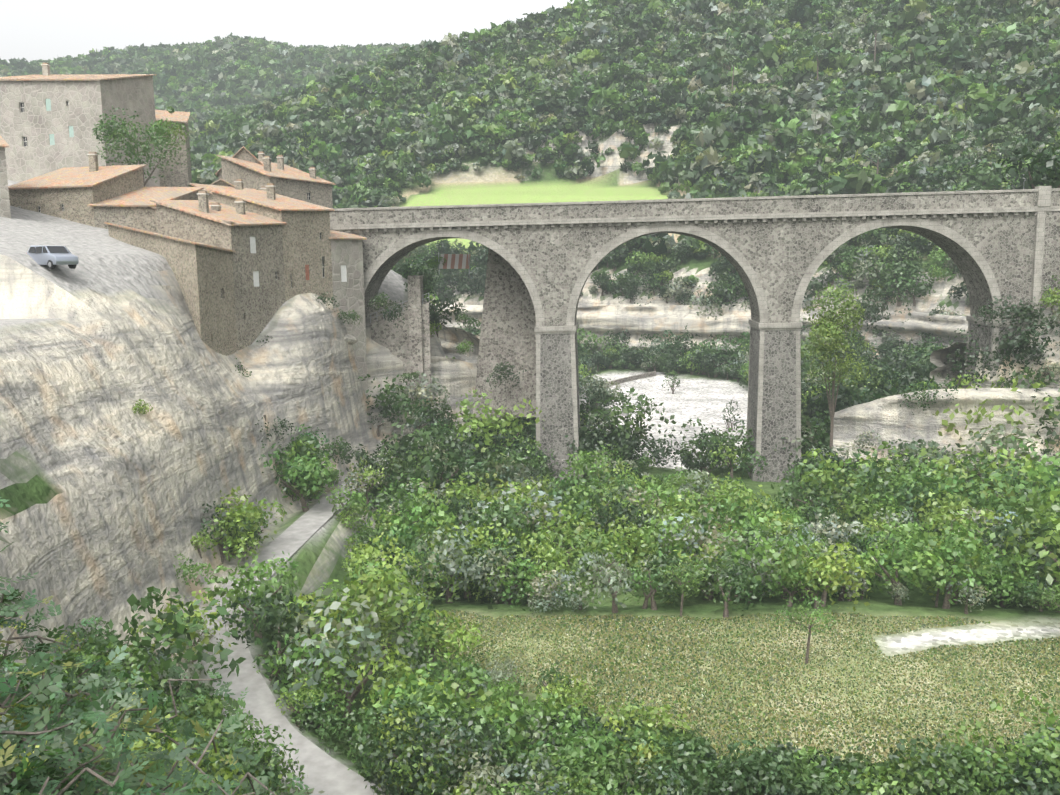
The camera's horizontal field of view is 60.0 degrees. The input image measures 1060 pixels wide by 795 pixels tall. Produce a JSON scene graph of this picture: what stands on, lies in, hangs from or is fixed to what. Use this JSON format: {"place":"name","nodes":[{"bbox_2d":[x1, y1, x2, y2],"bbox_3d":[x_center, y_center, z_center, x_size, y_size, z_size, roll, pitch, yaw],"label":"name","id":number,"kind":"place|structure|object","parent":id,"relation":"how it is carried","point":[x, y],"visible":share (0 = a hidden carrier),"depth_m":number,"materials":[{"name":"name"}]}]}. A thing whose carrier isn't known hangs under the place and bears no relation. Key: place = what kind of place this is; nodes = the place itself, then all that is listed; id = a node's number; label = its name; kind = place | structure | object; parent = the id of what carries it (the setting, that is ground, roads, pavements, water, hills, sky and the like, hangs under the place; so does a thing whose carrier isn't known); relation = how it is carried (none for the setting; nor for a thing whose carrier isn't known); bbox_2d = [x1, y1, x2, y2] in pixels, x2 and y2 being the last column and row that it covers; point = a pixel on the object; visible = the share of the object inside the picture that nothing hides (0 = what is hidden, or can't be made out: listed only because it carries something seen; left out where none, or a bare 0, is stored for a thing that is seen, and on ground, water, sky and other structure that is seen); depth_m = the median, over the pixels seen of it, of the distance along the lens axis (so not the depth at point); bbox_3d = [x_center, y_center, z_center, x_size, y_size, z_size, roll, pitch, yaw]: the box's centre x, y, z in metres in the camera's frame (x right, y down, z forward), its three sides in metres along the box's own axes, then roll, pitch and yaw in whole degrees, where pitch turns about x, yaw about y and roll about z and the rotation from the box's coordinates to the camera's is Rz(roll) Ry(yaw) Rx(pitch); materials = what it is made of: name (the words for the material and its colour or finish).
{"place":"outdoors","nodes":[
{"label":"outdoors","id":0,"kind":"place"},
{"bbox_2d":[0,0,588,62],"label":"sky","id":1,"kind":"structure","parent":0,"point":[31,30],"materials":[{"name":"white"}]},
{"bbox_2d":[0,8,1059,794],"bbox_3d":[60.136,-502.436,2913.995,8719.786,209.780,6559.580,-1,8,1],"label":"terrain","id":2,"kind":"structure","parent":0,"point":[106,492],"depth_m":60.18,"materials":[{"name":"grey stone"}]},
{"bbox_2d":[27,245,78,264],"bbox_3d":[-32.167,-9.583,61.746,3.589,1.318,1.630,5,10,32],"label":"car","id":3,"kind":"object","parent":2,"relation":"on","point":[69,258],"depth_m":61.10,"materials":[{"name":"silver metal"}]},
{"bbox_2d":[47,260,75,268],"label":"car wheels","id":4,"kind":"object","parent":3,"relation":"attached to","point":[70,266],"visible":0.29,"depth_m":60.65,"materials":[{"name":"black rubber"}]},
{"bbox_2d":[0,589,275,794],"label":"tree branches","id":5,"kind":"object","parent":2,"relation":"on","point":[87,769],"visible":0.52,"depth_m":6.17,"materials":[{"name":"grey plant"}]},
{"bbox_2d":[9,155,332,355],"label":"house walls","id":6,"kind":"structure","parent":2,"relation":"on","point":[203,275],"depth_m":88.24,"materials":[{"name":"stone"}]},
{"bbox_2d":[0,63,366,252],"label":"roofs","id":7,"kind":"structure","parent":6,"relation":"on","point":[70,177],"depth_m":92.78,"materials":[{"name":"orange tile"}]},
{"bbox_2d":[305,265,308,279],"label":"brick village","id":8,"kind":"object","parent":6,"relation":"on","point":[307,271],"visible":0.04,"depth_m":90.37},
{"bbox_2d":[0,65,367,398],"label":"house walls","id":9,"kind":"structure","parent":2,"relation":"on","point":[35,122],"depth_m":109.81,"materials":[{"name":"beige stone"}]},
{"bbox_2d":[46,99,73,144],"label":"window shutters","id":10,"kind":"object","parent":9,"relation":"attached to","point":[51,136],"visible":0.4,"depth_m":109.79,"materials":[{"name":"green wood"}]},
{"bbox_2d":[18,64,324,319],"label":"village trim","id":11,"kind":"structure","parent":9,"relation":"attached to","point":[201,193],"depth_m":92.61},
{"bbox_2d":[20,102,323,318],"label":"windows","id":12,"kind":"structure","parent":9,"relation":"in","point":[22,110],"depth_m":92.61,"materials":[{"name":"black glass"}]},
{"bbox_2d":[250,236,346,286],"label":"window shutters","id":13,"kind":"object","parent":9,"relation":"attached to","point":[256,273],"visible":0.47,"depth_m":83.77,"materials":[{"name":"grey wood"}]},
{"bbox_2d":[94,121,332,349],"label":"house walls","id":14,"kind":"structure","parent":2,"relation":"on","point":[260,305],"depth_m":85.74,"materials":[{"name":"stone"}]},
{"bbox_2d":[200,372,662,794],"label":"path","id":15,"kind":"structure","parent":2,"relation":"on","point":[326,773],"depth_m":46.73,"materials":[{"name":"grey concrete"}]},
{"bbox_2d":[344,324,518,448],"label":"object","id":16,"kind":"object","parent":2,"relation":"on","point":[456,376],"visible":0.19,"depth_m":104.44,"materials":[{"name":"grey stone"}]},
{"bbox_2d":[368,248,535,417],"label":"old rampart walls","id":17,"kind":"structure","parent":2,"relation":"on","point":[508,333],"depth_m":102.61,"materials":[{"name":"grey stone"}]},
{"bbox_2d":[370,252,469,322],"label":"wooden posts","id":18,"kind":"object","parent":17,"relation":"on","point":[421,295],"visible":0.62,"depth_m":101.60,"materials":[{"name":"brown wood"}]},
{"bbox_2d":[439,254,470,268],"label":"awning","id":19,"kind":"object","parent":17,"relation":"attached to","point":[456,261],"depth_m":102.51,"materials":[{"name":"fabric"}]},
{"bbox_2d":[0,0,1059,794],"bbox_3d":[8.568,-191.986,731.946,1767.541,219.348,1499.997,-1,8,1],"label":"vegetation","id":20,"kind":"object","parent":2,"relation":"on","point":[800,118],"depth_m":76.25,"materials":[{"name":"green plant"}]},
{"bbox_2d":[330,191,1059,325],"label":"viaduct spandrels","id":21,"kind":"object","parent":2,"relation":"on","point":[779,255],"visible":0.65,"depth_m":94.07,"materials":[{"name":"grey stone"}]},
{"bbox_2d":[330,186,1059,459],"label":"viaduct dressings","id":22,"kind":"structure","parent":21,"relation":"attached to","point":[1041,208],"depth_m":94.29,"materials":[{"name":"grey stone"}]},
{"bbox_2d":[540,323,1028,482],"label":"bridge piers","id":23,"kind":"structure","parent":2,"relation":"on","point":[778,403],"depth_m":96.57,"materials":[{"name":"grey stone"}]},
{"bbox_2d":[364,217,1001,326],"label":"arch rings","id":24,"kind":"object","parent":23,"relation":"on","point":[971,249],"visible":0.65,"depth_m":94.49,"materials":[{"name":"grey stone"}]},
{"bbox_2d":[581,371,655,414],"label":"road lane wall","id":25,"kind":"structure","parent":0,"point":[635,377],"depth_m":172.21,"materials":[{"name":"grey stone"}]},
{"bbox_2d":[430,303,967,362],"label":"cliff","id":26,"kind":"structure","parent":0,"point":[636,320],"depth_m":189.14,"materials":[{"name":"beige stone"}]},
{"bbox_2d":[833,387,1059,466],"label":"cliff","id":27,"kind":"structure","parent":0,"point":[888,418],"depth_m":89.91,"materials":[{"name":"beige stone"}]},
{"bbox_2d":[929,342,966,388],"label":"cliff","id":28,"kind":"structure","parent":0,"point":[938,358],"depth_m":103.92,"materials":[{"name":"grey stone"}]}
]}

